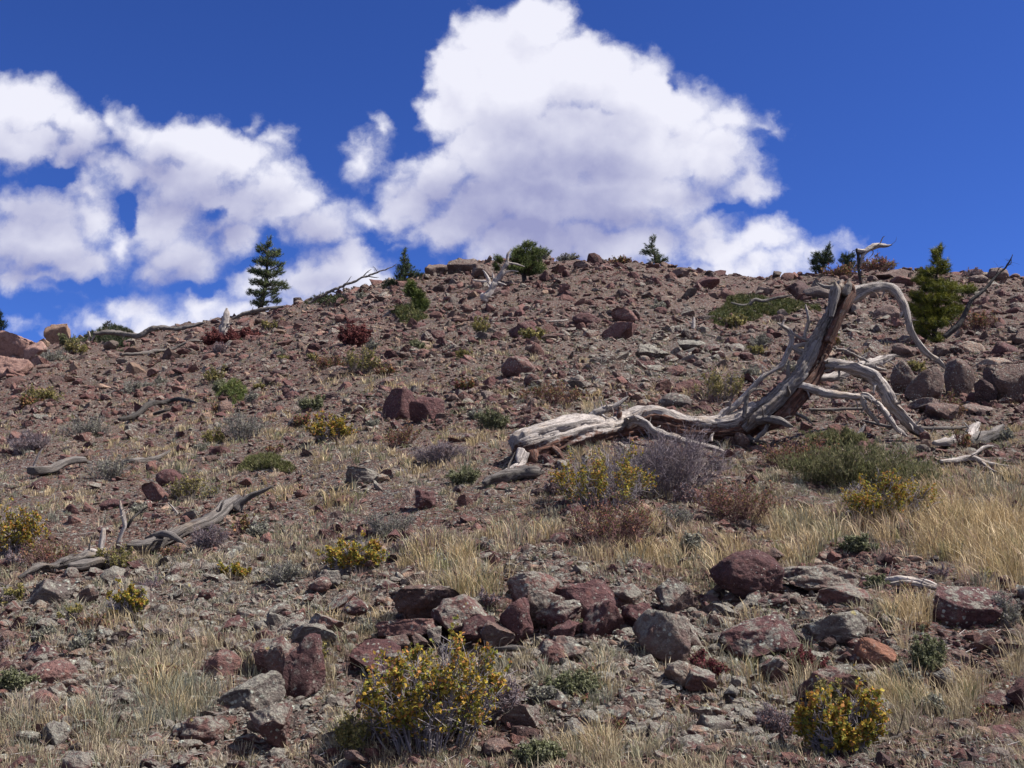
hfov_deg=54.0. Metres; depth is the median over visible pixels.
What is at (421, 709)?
shrub
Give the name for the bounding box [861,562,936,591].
split log
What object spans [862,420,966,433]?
fallen branch
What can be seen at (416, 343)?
shrub
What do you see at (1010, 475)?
shrub
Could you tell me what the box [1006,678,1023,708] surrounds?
rock
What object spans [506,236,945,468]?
dead tree
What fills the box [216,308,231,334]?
pale stump
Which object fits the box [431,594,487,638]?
boulder
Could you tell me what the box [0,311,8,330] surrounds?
pine tree
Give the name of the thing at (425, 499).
rock
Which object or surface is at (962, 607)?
boulder
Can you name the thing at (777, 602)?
rock
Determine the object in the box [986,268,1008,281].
rock
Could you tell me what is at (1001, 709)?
shrub
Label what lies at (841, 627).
boulder
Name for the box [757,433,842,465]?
shrub
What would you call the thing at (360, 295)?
shrub
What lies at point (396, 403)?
boulder
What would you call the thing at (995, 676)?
rock
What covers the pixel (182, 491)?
shrub
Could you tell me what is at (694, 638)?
rock
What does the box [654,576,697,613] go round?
boulder
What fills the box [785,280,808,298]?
rock
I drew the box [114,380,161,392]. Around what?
shrub
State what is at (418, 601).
boulder
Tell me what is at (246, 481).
rock
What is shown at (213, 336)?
shrub
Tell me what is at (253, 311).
fallen log
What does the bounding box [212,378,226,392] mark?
shrub
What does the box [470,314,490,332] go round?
shrub
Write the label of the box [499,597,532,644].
rock
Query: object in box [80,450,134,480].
shrub
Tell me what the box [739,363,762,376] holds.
shrub
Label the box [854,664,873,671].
rock
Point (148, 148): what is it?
sky
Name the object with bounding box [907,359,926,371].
shrub
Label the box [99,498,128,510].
rock
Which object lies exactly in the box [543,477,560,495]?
shrub
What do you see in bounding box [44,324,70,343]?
rock
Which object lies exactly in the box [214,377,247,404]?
juniper mat
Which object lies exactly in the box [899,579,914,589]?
shrub
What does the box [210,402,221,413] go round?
shrub
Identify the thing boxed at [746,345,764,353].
shrub
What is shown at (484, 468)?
ground cover
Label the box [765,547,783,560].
rock
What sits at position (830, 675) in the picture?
boulder
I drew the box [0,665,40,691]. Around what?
cushion plant
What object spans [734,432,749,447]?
rock
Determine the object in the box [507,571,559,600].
boulder
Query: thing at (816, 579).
boulder
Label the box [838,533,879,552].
shrub
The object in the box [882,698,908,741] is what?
fallen branch
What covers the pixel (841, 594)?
boulder
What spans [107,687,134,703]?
rock
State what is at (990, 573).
shrub
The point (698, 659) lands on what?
red leaved plant
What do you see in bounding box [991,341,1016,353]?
rock
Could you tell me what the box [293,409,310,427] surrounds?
shrub
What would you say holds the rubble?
on the hillside
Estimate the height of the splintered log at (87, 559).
0.420 m
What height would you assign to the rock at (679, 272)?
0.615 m
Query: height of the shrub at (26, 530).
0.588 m
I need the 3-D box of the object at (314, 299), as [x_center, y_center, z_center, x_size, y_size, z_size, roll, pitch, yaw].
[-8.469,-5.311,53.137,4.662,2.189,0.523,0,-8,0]
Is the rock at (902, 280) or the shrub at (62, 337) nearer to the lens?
the rock at (902, 280)
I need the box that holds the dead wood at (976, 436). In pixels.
[932,420,1004,447]
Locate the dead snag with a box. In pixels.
[473,249,524,301]
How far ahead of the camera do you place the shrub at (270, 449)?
14.11 m
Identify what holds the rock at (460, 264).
on the hillside
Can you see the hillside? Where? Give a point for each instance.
(84, 525)
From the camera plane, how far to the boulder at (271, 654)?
5.56 m
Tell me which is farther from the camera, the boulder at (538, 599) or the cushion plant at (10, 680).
the boulder at (538, 599)
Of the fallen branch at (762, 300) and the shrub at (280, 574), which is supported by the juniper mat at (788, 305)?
the fallen branch at (762, 300)
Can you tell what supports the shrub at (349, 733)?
on the hillside
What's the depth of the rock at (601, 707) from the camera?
4.96 m
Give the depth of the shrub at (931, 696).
4.93 m
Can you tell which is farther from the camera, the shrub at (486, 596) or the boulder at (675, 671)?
the shrub at (486, 596)
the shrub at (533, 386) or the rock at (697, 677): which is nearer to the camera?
the rock at (697, 677)
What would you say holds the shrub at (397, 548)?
on the hillside
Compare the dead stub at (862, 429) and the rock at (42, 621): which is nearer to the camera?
the rock at (42, 621)
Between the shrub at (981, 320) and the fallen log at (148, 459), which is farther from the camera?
the shrub at (981, 320)
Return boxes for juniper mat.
[79,320,136,351]
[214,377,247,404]
[236,451,296,473]
[304,292,345,305]
[390,301,429,323]
[708,306,763,325]
[715,292,822,315]
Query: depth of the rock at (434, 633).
6.03 m
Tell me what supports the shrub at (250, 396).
on the hillside
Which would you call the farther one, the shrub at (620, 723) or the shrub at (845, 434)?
the shrub at (845, 434)
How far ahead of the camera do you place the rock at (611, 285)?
43.49 m
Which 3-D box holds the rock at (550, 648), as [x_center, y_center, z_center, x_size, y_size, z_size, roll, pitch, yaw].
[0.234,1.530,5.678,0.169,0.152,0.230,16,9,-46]
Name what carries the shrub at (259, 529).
on the hillside
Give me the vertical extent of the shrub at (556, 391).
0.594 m
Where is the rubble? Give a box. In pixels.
[0,253,1023,767]
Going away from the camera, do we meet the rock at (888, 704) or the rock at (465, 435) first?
the rock at (888, 704)
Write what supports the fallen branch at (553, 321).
on the hillside
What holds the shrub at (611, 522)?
on the hillside
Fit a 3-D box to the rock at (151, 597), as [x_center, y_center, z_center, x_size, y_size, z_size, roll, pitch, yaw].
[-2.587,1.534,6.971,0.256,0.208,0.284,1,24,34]
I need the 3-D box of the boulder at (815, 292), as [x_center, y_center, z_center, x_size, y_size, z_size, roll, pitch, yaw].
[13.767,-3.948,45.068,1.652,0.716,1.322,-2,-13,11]
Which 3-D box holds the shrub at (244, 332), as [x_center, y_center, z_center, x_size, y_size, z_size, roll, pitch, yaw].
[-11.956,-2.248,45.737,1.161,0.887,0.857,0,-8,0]
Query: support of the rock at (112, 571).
on the hillside
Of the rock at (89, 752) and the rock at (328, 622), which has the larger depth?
the rock at (328, 622)
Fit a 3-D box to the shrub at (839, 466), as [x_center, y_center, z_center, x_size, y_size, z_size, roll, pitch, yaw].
[3.563,0.879,10.423,1.701,0.768,1.261,-3,-9,20]
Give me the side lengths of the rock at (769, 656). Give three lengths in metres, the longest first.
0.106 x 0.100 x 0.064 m
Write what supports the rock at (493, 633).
on the hillside
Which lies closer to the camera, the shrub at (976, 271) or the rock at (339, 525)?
the rock at (339, 525)
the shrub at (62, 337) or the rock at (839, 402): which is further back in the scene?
the shrub at (62, 337)
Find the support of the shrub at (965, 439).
on the hillside
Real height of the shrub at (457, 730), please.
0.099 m
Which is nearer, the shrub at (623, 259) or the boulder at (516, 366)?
the boulder at (516, 366)
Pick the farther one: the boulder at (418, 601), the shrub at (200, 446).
the shrub at (200, 446)
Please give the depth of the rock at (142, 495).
11.56 m
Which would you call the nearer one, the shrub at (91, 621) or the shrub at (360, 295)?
the shrub at (91, 621)
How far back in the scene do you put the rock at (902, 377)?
18.41 m
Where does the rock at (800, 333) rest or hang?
on the hillside
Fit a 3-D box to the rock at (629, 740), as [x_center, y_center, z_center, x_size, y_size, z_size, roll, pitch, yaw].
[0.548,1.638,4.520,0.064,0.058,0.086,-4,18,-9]
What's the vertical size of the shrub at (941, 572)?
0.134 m
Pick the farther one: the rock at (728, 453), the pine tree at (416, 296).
the pine tree at (416, 296)
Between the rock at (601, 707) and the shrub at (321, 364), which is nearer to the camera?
the rock at (601, 707)
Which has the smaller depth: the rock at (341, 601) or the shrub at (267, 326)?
the rock at (341, 601)
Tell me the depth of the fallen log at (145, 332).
44.25 m
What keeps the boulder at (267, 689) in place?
on the hillside
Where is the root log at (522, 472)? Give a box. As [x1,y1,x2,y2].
[482,452,544,485]
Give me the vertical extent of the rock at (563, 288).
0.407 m
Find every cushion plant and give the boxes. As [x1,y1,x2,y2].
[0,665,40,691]
[445,463,481,484]
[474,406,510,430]
[511,738,567,766]
[543,666,606,695]
[906,624,947,670]
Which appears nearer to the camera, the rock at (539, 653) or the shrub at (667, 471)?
the rock at (539, 653)
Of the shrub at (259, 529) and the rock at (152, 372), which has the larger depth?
the rock at (152, 372)
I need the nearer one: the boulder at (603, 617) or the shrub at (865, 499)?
the boulder at (603, 617)
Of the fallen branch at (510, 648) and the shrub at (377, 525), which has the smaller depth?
the fallen branch at (510, 648)
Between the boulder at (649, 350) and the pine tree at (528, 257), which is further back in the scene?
the pine tree at (528, 257)
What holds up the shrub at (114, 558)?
on the hillside
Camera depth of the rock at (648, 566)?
7.30 m
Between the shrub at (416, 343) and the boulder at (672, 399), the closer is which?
the boulder at (672, 399)
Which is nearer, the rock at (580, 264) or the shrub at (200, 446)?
the shrub at (200, 446)
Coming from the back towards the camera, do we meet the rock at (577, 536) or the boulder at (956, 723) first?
the rock at (577, 536)
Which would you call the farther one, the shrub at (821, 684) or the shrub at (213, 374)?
the shrub at (213, 374)
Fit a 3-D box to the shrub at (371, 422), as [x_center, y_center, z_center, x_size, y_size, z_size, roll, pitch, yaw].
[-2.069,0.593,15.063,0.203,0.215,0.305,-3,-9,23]
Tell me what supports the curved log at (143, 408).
on the hillside
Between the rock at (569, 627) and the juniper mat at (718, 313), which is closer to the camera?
the rock at (569, 627)
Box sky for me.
[0,0,1023,342]
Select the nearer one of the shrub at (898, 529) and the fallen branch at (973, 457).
the shrub at (898, 529)
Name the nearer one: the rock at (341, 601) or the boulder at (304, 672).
the boulder at (304, 672)
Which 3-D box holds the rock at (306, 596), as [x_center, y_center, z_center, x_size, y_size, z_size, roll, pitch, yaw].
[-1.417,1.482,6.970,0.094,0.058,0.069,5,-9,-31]
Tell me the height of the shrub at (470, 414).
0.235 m
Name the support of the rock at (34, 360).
on the hillside
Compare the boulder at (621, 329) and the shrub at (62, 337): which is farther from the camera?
the shrub at (62, 337)
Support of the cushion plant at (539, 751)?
on the hillside
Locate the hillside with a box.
[0,259,1023,767]
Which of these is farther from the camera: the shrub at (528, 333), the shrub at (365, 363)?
the shrub at (528, 333)
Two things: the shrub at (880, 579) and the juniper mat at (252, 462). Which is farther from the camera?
the juniper mat at (252, 462)
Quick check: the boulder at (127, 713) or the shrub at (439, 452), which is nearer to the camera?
the boulder at (127, 713)
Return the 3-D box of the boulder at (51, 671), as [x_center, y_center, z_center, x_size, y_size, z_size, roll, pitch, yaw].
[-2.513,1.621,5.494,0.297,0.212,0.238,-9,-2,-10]
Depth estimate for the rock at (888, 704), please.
4.95 m
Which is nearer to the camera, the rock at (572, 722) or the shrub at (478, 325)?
the rock at (572, 722)
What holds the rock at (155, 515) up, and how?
on the hillside
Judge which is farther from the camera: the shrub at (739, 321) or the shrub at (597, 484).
the shrub at (739, 321)
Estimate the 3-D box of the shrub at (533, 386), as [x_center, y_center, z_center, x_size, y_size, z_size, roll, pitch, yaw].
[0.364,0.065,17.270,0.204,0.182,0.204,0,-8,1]
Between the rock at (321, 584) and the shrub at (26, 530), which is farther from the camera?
the shrub at (26, 530)
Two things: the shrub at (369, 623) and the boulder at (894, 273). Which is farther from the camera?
the boulder at (894, 273)
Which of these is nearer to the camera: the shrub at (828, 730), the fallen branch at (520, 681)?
the shrub at (828, 730)
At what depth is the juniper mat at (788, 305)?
40.15 m
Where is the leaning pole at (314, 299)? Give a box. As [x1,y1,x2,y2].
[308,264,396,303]
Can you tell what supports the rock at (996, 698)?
on the hillside
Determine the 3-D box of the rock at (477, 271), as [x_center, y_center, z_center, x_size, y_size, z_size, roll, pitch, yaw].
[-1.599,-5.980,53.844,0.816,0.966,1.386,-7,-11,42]
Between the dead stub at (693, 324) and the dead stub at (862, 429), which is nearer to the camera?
the dead stub at (862, 429)
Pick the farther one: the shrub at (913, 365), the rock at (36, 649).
the shrub at (913, 365)
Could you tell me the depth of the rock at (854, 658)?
5.69 m
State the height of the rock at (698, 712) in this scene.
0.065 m
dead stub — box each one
[687,317,694,328]
[856,422,868,434]
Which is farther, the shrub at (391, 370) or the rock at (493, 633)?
the shrub at (391, 370)
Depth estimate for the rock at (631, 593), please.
6.57 m
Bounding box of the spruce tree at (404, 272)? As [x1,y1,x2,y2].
[380,246,424,288]
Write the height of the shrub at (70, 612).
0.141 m
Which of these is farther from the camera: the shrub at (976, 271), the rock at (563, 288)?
the shrub at (976, 271)
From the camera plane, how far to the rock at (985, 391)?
16.95 m
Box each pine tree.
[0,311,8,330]
[245,235,290,307]
[401,278,430,313]
[491,240,551,281]
[639,234,668,263]
[808,242,834,271]
[838,251,855,270]
[907,242,978,342]
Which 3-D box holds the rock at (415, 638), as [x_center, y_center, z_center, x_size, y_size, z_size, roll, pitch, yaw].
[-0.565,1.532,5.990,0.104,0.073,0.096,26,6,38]
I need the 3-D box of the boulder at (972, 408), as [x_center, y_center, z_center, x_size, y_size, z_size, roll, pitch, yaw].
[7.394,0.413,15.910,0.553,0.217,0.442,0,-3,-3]
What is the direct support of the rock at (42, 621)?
on the hillside
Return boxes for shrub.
[0,497,53,557]
[0,583,25,605]
[0,636,15,651]
[3,547,26,566]
[6,427,52,455]
[18,384,64,401]
[18,530,76,566]
[19,392,45,407]
[26,615,41,628]
[30,624,57,641]
[35,346,73,361]
[56,412,111,436]
[56,603,82,619]
[57,333,79,345]
[62,337,88,355]
[67,626,95,649]
[76,611,110,629]
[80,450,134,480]
[95,543,136,569]
[104,577,148,615]
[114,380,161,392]
[128,501,147,515]
[139,574,163,587]
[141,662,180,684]
[154,373,168,383]
[159,544,184,556]
[165,472,221,501]
[190,521,230,548]
[192,441,209,451]
[200,326,240,345]
[200,427,224,442]
[201,363,227,382]
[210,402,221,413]
[212,341,228,352]
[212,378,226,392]
[215,405,268,439]
[217,560,251,577]
[229,512,264,534]
[238,326,260,339]
[244,389,258,402]
[246,518,269,537]
[253,382,264,388]
[259,558,309,582]
[260,316,284,330]
[265,443,287,454]
[275,347,285,354]
[276,355,289,360]
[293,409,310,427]
[298,394,324,409]
[304,410,358,440]
[306,352,318,359]
[307,352,346,372]
[315,530,389,574]
[322,641,331,660]
[332,711,372,751]
[336,316,372,347]
[342,345,382,374]
[353,615,516,757]
[354,290,366,299]
[358,615,376,632]
[364,503,415,535]
[365,338,381,349]
[365,417,379,426]
[373,362,396,376]
[383,418,423,448]
[391,538,411,552]
[409,338,424,348]
[411,439,470,464]
[446,715,468,731]
[453,376,474,389]
[455,348,472,357]
[467,407,482,419]
[469,674,527,723]
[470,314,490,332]
[478,585,501,607]
[517,327,545,339]
[518,376,589,405]
[525,681,571,705]
[527,383,537,390]
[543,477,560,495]
[548,440,658,508]
[555,252,579,260]
[564,488,668,550]
[572,691,588,702]
[582,662,605,672]
[592,416,741,498]
[607,255,633,263]
[610,715,626,730]
[648,298,665,308]
[659,503,695,527]
[665,695,684,707]
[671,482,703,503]
[682,530,706,551]
[689,470,788,523]
[692,365,744,402]
[723,313,747,327]
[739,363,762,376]
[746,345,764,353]
[748,331,773,346]
[755,701,794,737]
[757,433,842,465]
[768,435,942,488]
[780,359,795,371]
[790,663,891,757]
[798,424,868,449]
[813,675,841,709]
[815,654,832,665]
[821,262,856,277]
[833,334,840,345]
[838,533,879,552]
[840,466,946,521]
[849,252,896,271]
[854,519,872,530]
[862,573,889,588]
[868,256,898,269]
[885,519,913,536]
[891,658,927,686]
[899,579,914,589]
[901,619,928,632]
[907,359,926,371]
[914,690,949,717]
[927,562,949,578]
[939,388,967,417]
[953,305,1000,330]
[954,429,971,447]
[960,267,983,277]
[972,572,992,585]
[973,703,1006,723]
[978,565,997,579]
[992,588,1022,625]
[994,427,1015,441]
[998,469,1020,480]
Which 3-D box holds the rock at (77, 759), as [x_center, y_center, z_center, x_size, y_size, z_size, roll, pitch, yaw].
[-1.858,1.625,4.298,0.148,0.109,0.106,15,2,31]
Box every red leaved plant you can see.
[688,647,730,677]
[779,644,829,675]
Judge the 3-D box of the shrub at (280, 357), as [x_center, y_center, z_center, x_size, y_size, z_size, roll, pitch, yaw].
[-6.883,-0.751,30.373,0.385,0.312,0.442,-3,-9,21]
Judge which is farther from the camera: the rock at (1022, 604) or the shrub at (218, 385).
the shrub at (218, 385)
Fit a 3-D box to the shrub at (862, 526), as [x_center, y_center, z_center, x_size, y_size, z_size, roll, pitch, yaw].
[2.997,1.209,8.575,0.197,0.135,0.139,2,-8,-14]
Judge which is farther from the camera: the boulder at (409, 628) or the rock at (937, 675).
the boulder at (409, 628)
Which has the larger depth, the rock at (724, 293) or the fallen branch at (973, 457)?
the rock at (724, 293)
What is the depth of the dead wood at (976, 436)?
13.44 m
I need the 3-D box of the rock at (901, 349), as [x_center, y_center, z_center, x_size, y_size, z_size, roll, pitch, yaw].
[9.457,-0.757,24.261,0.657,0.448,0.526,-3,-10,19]
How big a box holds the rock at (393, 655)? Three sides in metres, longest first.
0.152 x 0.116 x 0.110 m
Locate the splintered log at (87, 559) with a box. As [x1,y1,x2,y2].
[17,527,111,579]
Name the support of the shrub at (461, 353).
on the hillside
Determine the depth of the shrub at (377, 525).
8.65 m
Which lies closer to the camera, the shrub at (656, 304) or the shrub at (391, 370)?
the shrub at (391, 370)
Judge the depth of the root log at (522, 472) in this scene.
10.19 m
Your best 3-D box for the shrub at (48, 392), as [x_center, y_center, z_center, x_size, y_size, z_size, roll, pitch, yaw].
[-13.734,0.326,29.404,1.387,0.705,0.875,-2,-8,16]
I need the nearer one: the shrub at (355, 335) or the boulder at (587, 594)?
the boulder at (587, 594)
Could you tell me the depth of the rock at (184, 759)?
4.39 m
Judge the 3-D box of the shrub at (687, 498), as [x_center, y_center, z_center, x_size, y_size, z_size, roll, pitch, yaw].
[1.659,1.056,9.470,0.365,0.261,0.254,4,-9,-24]
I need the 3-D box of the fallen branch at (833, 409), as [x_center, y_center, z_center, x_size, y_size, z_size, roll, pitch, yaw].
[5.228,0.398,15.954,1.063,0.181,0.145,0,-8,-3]
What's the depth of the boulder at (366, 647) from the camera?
5.68 m
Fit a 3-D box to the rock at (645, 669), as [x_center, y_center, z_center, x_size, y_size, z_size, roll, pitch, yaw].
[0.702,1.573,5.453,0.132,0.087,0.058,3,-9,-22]
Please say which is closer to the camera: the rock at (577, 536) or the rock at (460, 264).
the rock at (577, 536)
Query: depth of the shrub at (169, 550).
8.53 m
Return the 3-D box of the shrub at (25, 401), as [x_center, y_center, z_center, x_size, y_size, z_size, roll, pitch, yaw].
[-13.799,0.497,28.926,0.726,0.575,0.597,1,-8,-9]
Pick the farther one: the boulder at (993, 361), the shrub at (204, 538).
the boulder at (993, 361)
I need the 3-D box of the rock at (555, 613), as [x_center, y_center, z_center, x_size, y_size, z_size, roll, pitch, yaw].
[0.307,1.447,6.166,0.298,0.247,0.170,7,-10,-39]
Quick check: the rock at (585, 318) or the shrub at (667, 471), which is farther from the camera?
the rock at (585, 318)
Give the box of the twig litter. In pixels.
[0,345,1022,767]
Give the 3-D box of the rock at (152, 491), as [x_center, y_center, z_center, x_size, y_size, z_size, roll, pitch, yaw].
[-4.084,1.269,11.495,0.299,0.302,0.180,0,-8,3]
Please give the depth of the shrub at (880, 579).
6.85 m
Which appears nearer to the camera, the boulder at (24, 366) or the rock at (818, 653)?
the rock at (818, 653)
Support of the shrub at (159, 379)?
on the hillside
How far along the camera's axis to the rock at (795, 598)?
6.61 m
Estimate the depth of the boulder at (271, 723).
4.71 m
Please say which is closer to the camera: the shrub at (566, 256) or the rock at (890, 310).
the rock at (890, 310)
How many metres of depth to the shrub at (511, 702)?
4.87 m
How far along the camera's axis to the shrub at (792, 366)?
21.48 m
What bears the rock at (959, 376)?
on the hillside
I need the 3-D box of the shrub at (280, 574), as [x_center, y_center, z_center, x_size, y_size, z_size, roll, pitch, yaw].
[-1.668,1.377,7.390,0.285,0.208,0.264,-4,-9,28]
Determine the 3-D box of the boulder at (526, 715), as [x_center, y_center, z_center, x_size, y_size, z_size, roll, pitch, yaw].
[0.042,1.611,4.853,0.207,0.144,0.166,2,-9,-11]
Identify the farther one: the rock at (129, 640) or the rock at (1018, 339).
the rock at (1018, 339)
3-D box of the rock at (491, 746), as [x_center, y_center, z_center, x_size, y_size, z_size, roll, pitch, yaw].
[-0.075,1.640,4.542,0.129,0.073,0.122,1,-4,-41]
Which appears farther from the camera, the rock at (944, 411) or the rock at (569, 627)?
the rock at (944, 411)
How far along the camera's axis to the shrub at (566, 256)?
61.01 m
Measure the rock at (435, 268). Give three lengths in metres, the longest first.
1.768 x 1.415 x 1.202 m
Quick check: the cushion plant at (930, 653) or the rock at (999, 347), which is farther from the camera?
the rock at (999, 347)
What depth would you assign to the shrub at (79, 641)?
6.03 m
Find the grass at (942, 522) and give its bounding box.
[0,268,1023,767]
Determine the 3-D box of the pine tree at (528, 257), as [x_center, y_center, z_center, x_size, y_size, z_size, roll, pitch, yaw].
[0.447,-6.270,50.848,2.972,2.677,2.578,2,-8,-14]
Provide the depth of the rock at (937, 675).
5.32 m
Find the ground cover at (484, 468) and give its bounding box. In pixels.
[0,266,1023,767]
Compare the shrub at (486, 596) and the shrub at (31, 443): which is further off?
the shrub at (31, 443)
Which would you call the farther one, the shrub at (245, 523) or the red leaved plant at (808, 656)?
the shrub at (245, 523)
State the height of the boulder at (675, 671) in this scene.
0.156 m
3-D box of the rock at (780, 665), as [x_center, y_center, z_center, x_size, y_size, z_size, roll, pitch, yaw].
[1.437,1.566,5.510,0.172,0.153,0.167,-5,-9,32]
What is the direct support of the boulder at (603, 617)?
on the hillside
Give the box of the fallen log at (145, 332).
[87,320,207,340]
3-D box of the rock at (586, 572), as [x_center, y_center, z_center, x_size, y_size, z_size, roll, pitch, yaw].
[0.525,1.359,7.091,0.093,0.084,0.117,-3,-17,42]
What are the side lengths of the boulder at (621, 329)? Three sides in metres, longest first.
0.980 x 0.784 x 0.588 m
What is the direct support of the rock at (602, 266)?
on the hillside
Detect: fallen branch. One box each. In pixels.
[475,637,526,651]
[508,660,534,686]
[546,319,567,323]
[658,738,669,750]
[731,295,791,306]
[809,404,871,413]
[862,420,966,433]
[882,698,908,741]
[939,445,1008,476]
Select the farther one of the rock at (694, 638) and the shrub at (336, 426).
the shrub at (336, 426)
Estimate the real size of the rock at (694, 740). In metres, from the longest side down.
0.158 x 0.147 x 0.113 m
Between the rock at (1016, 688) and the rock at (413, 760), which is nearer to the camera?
the rock at (413, 760)
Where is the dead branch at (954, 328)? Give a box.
[943,254,1012,338]
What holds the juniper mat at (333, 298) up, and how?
on the hillside
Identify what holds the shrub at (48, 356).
on the hillside
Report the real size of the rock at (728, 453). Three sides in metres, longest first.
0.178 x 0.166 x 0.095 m
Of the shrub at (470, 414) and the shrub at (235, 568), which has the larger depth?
the shrub at (470, 414)
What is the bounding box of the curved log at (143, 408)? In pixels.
[117,397,196,420]
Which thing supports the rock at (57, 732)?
on the hillside
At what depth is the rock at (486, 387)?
17.87 m
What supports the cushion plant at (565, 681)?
on the hillside
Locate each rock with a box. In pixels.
[23,341,51,360]
[23,642,59,660]
[28,578,75,604]
[29,355,40,365]
[34,618,58,628]
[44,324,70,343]
[46,720,71,746]
[62,751,91,767]
[86,750,94,760]
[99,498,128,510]
[99,566,125,583]
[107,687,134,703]
[127,638,136,645]
[135,585,155,602]
[139,491,145,499]
[141,481,168,500]
[147,368,158,376]
[151,512,160,518]
[155,469,184,486]
[178,754,193,765]
[182,515,189,521]
[238,477,251,485]
[245,719,257,732]
[274,620,306,631]
[281,520,293,528]
[302,593,315,601]
[308,576,331,592]
[309,613,344,630]
[316,569,341,587]
[327,591,355,610]
[335,521,343,530]
[343,600,367,615]
[344,750,367,763]
[376,385,391,391]
[382,652,407,662]
[383,333,389,338]
[385,634,410,649]
[407,756,418,765]
[410,633,427,646]
[415,489,436,509]
[421,331,435,342]
[424,264,447,275]
[427,626,441,643]
[438,643,448,661]
[443,275,457,283]
[443,296,449,301]
[447,258,477,274]
[452,485,461,492]
[460,433,473,441]
[461,614,495,644]
[471,263,492,278]
[478,385,491,390]
[480,620,514,648]
[482,738,511,756]
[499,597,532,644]
[509,321,535,338]
[530,649,541,658]
[535,599,581,630]
[538,639,569,664]
[548,619,581,636]
[551,264,566,273]
[554,602,580,626]
[558,284,570,292]
[560,717,584,740]
[572,313,600,325]
[572,532,584,540]
[573,260,593,268]
[575,621,580,632]
[581,570,591,576]
[593,705,606,709]
[594,264,607,270]
[605,283,614,288]
[611,307,637,322]
[613,583,641,604]
[620,602,651,626]
[626,739,640,746]
[632,562,652,571]
[633,665,652,678]
[673,268,689,277]
[677,339,705,350]
[677,734,703,751]
[678,610,701,645]
[684,666,716,691]
[694,708,709,715]
[695,277,719,289]
[696,714,731,732]
[701,603,738,616]
[707,608,723,615]
[717,288,734,298]
[720,449,734,457]
[723,684,739,698]
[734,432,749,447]
[750,593,790,607]
[757,655,788,681]
[761,655,772,662]
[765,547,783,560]
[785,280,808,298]
[789,592,803,603]
[794,331,811,342]
[805,650,826,657]
[834,399,845,405]
[849,654,859,663]
[853,637,896,666]
[854,317,864,322]
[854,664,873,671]
[873,305,899,318]
[880,698,897,715]
[889,342,916,356]
[890,360,914,391]
[891,276,915,286]
[925,402,958,420]
[926,667,955,689]
[932,342,958,356]
[944,358,975,396]
[969,275,988,282]
[973,416,986,424]
[974,379,997,404]
[979,689,1011,708]
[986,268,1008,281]
[986,673,1002,680]
[988,643,1022,657]
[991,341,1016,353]
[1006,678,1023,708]
[1013,328,1023,344]
[1015,296,1021,301]
[1015,601,1023,621]
[1016,584,1023,600]
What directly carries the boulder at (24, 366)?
on the hillside
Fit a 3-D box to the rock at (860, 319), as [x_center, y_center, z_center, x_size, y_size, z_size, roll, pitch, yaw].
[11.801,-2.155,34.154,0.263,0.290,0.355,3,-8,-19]
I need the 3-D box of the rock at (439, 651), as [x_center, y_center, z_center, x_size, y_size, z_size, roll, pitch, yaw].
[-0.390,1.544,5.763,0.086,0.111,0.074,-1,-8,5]
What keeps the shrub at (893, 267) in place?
on the hillside
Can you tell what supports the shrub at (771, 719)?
on the hillside
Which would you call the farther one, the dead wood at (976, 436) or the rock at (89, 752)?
the dead wood at (976, 436)
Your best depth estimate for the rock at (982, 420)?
14.96 m
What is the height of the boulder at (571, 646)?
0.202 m
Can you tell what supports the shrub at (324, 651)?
on the hillside
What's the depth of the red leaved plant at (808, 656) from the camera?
5.57 m
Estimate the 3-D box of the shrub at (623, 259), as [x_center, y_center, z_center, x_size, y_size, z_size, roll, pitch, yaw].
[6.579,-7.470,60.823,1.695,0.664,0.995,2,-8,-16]
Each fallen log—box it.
[0,583,10,597]
[25,448,87,475]
[87,320,207,340]
[116,481,272,552]
[120,450,170,464]
[232,305,283,319]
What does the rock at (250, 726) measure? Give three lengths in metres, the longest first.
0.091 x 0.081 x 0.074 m
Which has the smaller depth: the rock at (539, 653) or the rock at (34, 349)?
the rock at (539, 653)
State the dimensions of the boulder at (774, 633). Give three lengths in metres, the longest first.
0.454 x 0.363 x 0.215 m
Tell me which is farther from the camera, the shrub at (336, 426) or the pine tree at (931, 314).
the pine tree at (931, 314)
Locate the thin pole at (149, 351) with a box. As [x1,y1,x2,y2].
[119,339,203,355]
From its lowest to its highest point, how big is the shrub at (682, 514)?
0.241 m
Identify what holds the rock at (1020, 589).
on the hillside
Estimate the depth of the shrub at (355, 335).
30.45 m
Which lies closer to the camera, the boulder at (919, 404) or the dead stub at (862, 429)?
the dead stub at (862, 429)
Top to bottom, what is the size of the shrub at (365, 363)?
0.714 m
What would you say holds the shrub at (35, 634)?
on the hillside
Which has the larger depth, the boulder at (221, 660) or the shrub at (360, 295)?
the shrub at (360, 295)
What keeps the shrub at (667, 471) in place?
on the hillside
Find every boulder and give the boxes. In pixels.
[0,330,35,358]
[0,356,33,379]
[26,660,77,684]
[28,689,59,703]
[105,710,131,721]
[179,716,223,741]
[200,649,244,676]
[216,670,285,708]
[249,702,291,747]
[252,636,295,673]
[282,633,325,697]
[290,623,336,647]
[344,466,378,484]
[348,638,401,675]
[375,618,439,639]
[382,388,414,419]
[388,584,459,618]
[409,397,444,422]
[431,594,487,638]
[501,356,535,376]
[501,704,540,728]
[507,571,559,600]
[526,590,564,627]
[552,635,584,660]
[553,579,615,619]
[582,597,625,636]
[601,321,637,339]
[632,608,691,662]
[635,344,668,358]
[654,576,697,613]
[658,393,691,407]
[664,660,696,687]
[709,549,784,598]
[718,614,800,657]
[782,565,860,593]
[795,668,868,699]
[802,286,829,299]
[803,610,867,644]
[816,583,871,604]
[875,269,910,278]
[904,367,943,401]
[907,397,941,412]
[933,586,1008,627]
[946,718,978,731]
[955,341,985,352]
[962,403,994,413]
[973,357,1012,365]
[982,363,1023,403]
[988,725,1023,737]

